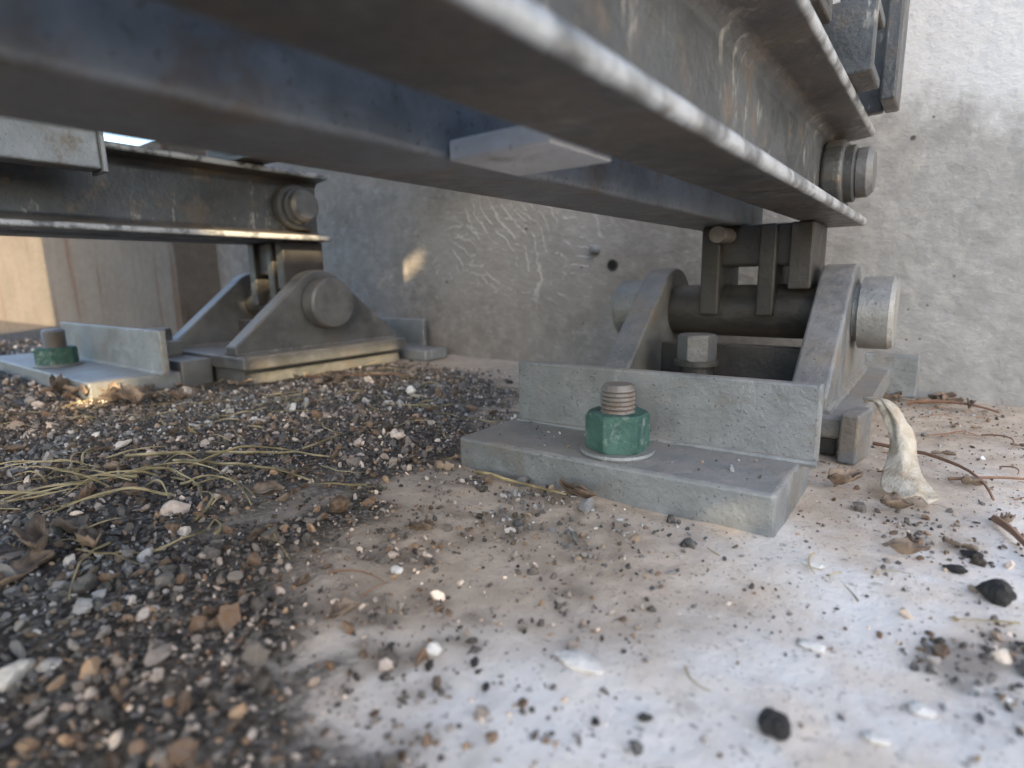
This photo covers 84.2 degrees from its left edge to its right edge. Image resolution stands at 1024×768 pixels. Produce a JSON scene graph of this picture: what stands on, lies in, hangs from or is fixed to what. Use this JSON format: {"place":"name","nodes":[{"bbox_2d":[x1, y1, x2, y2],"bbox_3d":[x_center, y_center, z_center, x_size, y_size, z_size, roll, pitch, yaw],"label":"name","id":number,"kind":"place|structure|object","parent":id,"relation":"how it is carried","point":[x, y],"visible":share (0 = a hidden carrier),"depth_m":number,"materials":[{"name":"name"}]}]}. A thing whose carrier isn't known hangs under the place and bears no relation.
{"place":"outdoors","nodes":[
{"label":"outdoors","id":0,"kind":"place"},
{"bbox_2d":[0,141,220,335],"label":"concrete pier","id":1,"kind":"structure","parent":0,"point":[175,287],"depth_m":1.75,"materials":[{"name":"beige concrete"}]},
{"bbox_2d":[104,134,148,145],"label":"sky","id":2,"kind":"structure","parent":0,"point":[111,138],"materials":[{"name":"white"}]},
{"bbox_2d":[0,320,1023,767],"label":"ground","id":3,"kind":"structure","parent":0,"point":[736,700],"depth_m":0.24,"materials":[{"name":"grey concrete"}]},
{"bbox_2d":[0,322,180,399],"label":"anchor plate","id":4,"kind":"object","parent":3,"relation":"on","point":[93,357],"visible":0.99,"depth_m":0.84,"materials":[{"name":"grey metal"}]},
{"bbox_2d":[150,270,405,385],"bbox_3d":[-0.393,-0.103,0.933,0.278,0.160,0.336,7,13,36],"label":"pivot bracket","id":5,"kind":"object","parent":3,"relation":"on","point":[312,322],"visible":0.92,"depth_m":0.86,"materials":[{"name":"metal"}]},
{"bbox_2d":[247,244,269,304],"bbox_3d":[-0.395,-0.180,0.937,0.018,0.096,0.070,7,13,36],"label":"clevis tab","id":6,"kind":"object","parent":5,"relation":"on","point":[260,287],"visible":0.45,"depth_m":0.91,"materials":[{"name":"metal"}]},
{"bbox_2d":[257,243,277,274],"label":"clevis block","id":7,"kind":"structure","parent":5,"relation":"on","point":[262,259],"depth_m":0.90,"materials":[{"name":"metal"}]},
{"bbox_2d":[0,229,277,244],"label":"channel","id":8,"kind":"object","parent":7,"relation":"on","point":[44,234],"visible":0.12,"depth_m":0.75,"materials":[{"name":"grey paint"}]},
{"bbox_2d":[0,141,331,242],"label":"channel","id":9,"kind":"object","parent":7,"relation":"on","point":[139,190],"visible":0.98,"depth_m":0.71,"materials":[{"name":"paint"}]},
{"bbox_2d":[0,117,108,175],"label":"steel box section","id":10,"kind":"object","parent":9,"relation":"attached to","point":[35,144],"visible":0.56,"depth_m":0.56,"materials":[{"name":"grey paint"}]},
{"bbox_2d":[272,184,315,230],"bbox_3d":[-0.329,-0.266,0.856,0.019,0.066,0.064,7,13,36],"label":"boss plate","id":11,"kind":"object","parent":9,"relation":"attached to","point":[278,212],"visible":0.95,"depth_m":0.84,"materials":[{"name":"grey metal"}]},
{"bbox_2d":[282,188,311,224],"bbox_3d":[-0.317,-0.265,0.848,0.010,0.053,0.053,7,13,36],"label":"boss ring","id":12,"kind":"object","parent":11,"relation":"attached to","point":[287,213],"visible":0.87,"depth_m":0.83,"materials":[{"name":"grey metal"}]},
{"bbox_2d":[288,190,318,221],"bbox_3d":[-0.308,-0.264,0.841,0.015,0.046,0.046,7,13,36],"label":"bolt head","id":13,"kind":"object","parent":9,"relation":"attached to","point":[303,206],"depth_m":0.83},
{"bbox_2d":[266,242,280,299],"bbox_3d":[-0.353,-0.175,0.906,0.015,0.096,0.070,7,13,36],"label":"clevis tab","id":14,"kind":"object","parent":5,"relation":"attached to","point":[272,270],"visible":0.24,"depth_m":0.88,"materials":[{"name":"metal"}]},
{"bbox_2d":[275,241,323,288],"bbox_3d":[-0.330,-0.185,0.886,0.020,0.071,0.070,7,13,36],"label":"clevis tab","id":15,"kind":"object","parent":5,"relation":"attached to","point":[293,259],"visible":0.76,"depth_m":0.87,"materials":[{"name":"metal"}]},
{"bbox_2d":[380,317,446,360],"bbox_3d":[-0.214,-0.087,1.071,0.189,0.070,0.064,7,13,36],"label":"anchor plate","id":16,"kind":"object","parent":3,"relation":"on","point":[412,332],"visible":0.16,"depth_m":1.06,"materials":[{"name":"grey metal"}]},
{"bbox_2d":[0,362,1020,691],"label":"dry straw","id":17,"kind":"object","parent":3,"relation":"on","point":[128,476],"visible":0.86,"depth_m":0.41,"materials":[{"name":"beige plant"}]},
{"bbox_2d":[0,370,1023,618],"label":"dry leaves","id":18,"kind":"object","parent":3,"relation":"on","point":[34,534],"visible":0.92,"depth_m":0.37,"materials":[{"name":"brown plant"}]},
{"bbox_2d":[460,360,824,537],"bbox_3d":[0.084,0.033,0.402,0.231,0.080,0.106,7,13,36],"label":"anchor plate","id":19,"kind":"object","parent":3,"relation":"on","point":[638,421],"visible":1,"depth_m":0.37,"materials":[{"name":"grey metal"}]},
{"bbox_2d":[390,385,938,745],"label":"plaster chips","id":20,"kind":"object","parent":3,"relation":"on","point":[579,660],"visible":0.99,"depth_m":0.21,"materials":[{"name":"white paint"}]},
{"bbox_2d":[305,373,1023,597],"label":"fallen twigs","id":21,"kind":"object","parent":3,"relation":"on","point":[1010,529],"visible":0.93,"depth_m":0.40,"materials":[{"name":"brown plant"}]},
{"bbox_2d":[470,550,1016,740],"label":"dark pebbles","id":22,"kind":"object","parent":3,"relation":"on","point":[774,723],"visible":1,"depth_m":0.24,"materials":[{"name":"black stone"}]},
{"bbox_2d":[604,263,920,464],"bbox_3d":[0.245,-0.046,0.587,0.286,0.148,0.289,7,13,36],"label":"pivot bracket","id":23,"kind":"object","parent":3,"relation":"on","point":[838,319],"visible":0.68,"depth_m":0.54,"materials":[{"name":"metal"}]},
{"bbox_2d":[0,0,762,230],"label":"channel","id":24,"kind":"object","parent":23,"relation":"on","point":[153,71],"visible":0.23,"depth_m":0.17,"materials":[{"name":"grey paint"}]},
{"bbox_2d":[450,125,610,175],"bbox_3d":[0.008,-0.093,0.228,0.048,0.008,0.046,7,13,36],"label":"batten plate","id":25,"kind":"object","parent":24,"relation":"attached to","point":[519,150],"visible":0.8,"depth_m":0.22,"materials":[{"name":"grey metal"}]},
{"bbox_2d":[699,227,738,314],"bbox_3d":[0.219,-0.118,0.595,0.018,0.086,0.070,7,13,36],"label":"clevis tab","id":26,"kind":"object","parent":23,"relation":"attached to","point":[717,278],"visible":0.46,"depth_m":0.57,"materials":[{"name":"metal"}]},
{"bbox_2d":[721,222,791,266],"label":"clevis block","id":27,"kind":"structure","parent":23,"relation":"on","point":[741,249],"depth_m":0.55,"materials":[{"name":"metal"}]},
{"bbox_2d":[155,0,874,227],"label":"channel","id":28,"kind":"object","parent":27,"relation":"on","point":[758,103],"visible":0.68,"depth_m":0.20,"materials":[{"name":"paint"}]},
{"bbox_2d":[819,139,850,205],"bbox_3d":[0.318,-0.205,0.557,0.019,0.066,0.064,7,13,36],"label":"boss plate","id":29,"kind":"object","parent":28,"relation":"attached to","point":[831,167],"visible":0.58,"depth_m":0.54,"materials":[{"name":"grey metal"}]},
{"bbox_2d":[842,144,858,202],"bbox_3d":[0.330,-0.204,0.549,0.010,0.053,0.053,7,13,36],"label":"boss ring","id":30,"kind":"object","parent":29,"relation":"attached to","point":[848,177],"visible":0.83,"depth_m":0.53,"materials":[{"name":"grey metal"}]},
{"bbox_2d":[855,146,876,197],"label":"pin end cap","id":31,"kind":"structure","parent":28,"relation":"attached to","point":[866,171],"depth_m":0.53,"materials":[{"name":"grey metal"}]},
{"bbox_2d":[822,0,909,115],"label":"cross member","id":32,"kind":"object","parent":28,"relation":"attached to","point":[867,38],"visible":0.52,"depth_m":0.43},
{"bbox_2d":[709,226,735,243],"bbox_3d":[0.211,-0.145,0.555,0.015,0.015,0.063,7,13,36],"label":"rusty bolt","id":33,"kind":"object","parent":27,"relation":"attached to","point":[720,234],"visible":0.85,"depth_m":0.53,"materials":[{"name":"metal"}]},
{"bbox_2d":[755,223,788,315],"bbox_3d":[0.261,-0.113,0.563,0.015,0.086,0.070,7,13,36],"label":"clevis tab","id":34,"kind":"object","parent":23,"relation":"attached to","point":[772,277],"visible":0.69,"depth_m":0.54,"materials":[{"name":"metal"}]},
{"bbox_2d":[787,220,827,288],"bbox_3d":[0.284,-0.122,0.544,0.020,0.061,0.070,7,13,36],"label":"clevis tab","id":35,"kind":"object","parent":23,"relation":"attached to","point":[808,241],"visible":0.91,"depth_m":0.52,"materials":[{"name":"metal"}]},
{"bbox_2d":[863,397,939,504],"bbox_3d":[0.253,0.040,0.372,0.028,0.052,0.076,2,11,15],"label":"curled leaf","id":36,"kind":"object","parent":3,"relation":"on","point":[902,476],"visible":1,"depth_m":0.37,"materials":[{"name":"white plant"}]},
{"bbox_2d":[0,336,1023,767],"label":"gravel","id":37,"kind":"structure","parent":0,"point":[254,654],"depth_m":0.30,"materials":[{"name":"grey gravel"}]},
{"bbox_2d":[206,0,1023,407],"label":"concrete wall","id":38,"kind":"structure","parent":0,"point":[940,210],"depth_m":0.65,"materials":[{"name":"grey concrete"}]},
{"bbox_2d":[608,261,615,268],"bbox_3d":[0.151,-0.178,0.849,0.013,0.013,0.004,7,13,36],"label":"drain hole","id":39,"kind":"object","parent":38,"relation":"in","point":[611,264],"visible":1,"depth_m":0.85,"materials":[{"name":"metal"}]},
{"bbox_2d":[607,259,617,270],"bbox_3d":[0.151,-0.178,0.849,0.017,0.017,0.004,7,13,36],"label":"drain hole rim","id":40,"kind":"object","parent":38,"relation":"attached to","point":[616,267],"visible":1,"depth_m":0.85,"materials":[{"name":"grey metal"}]}
]}

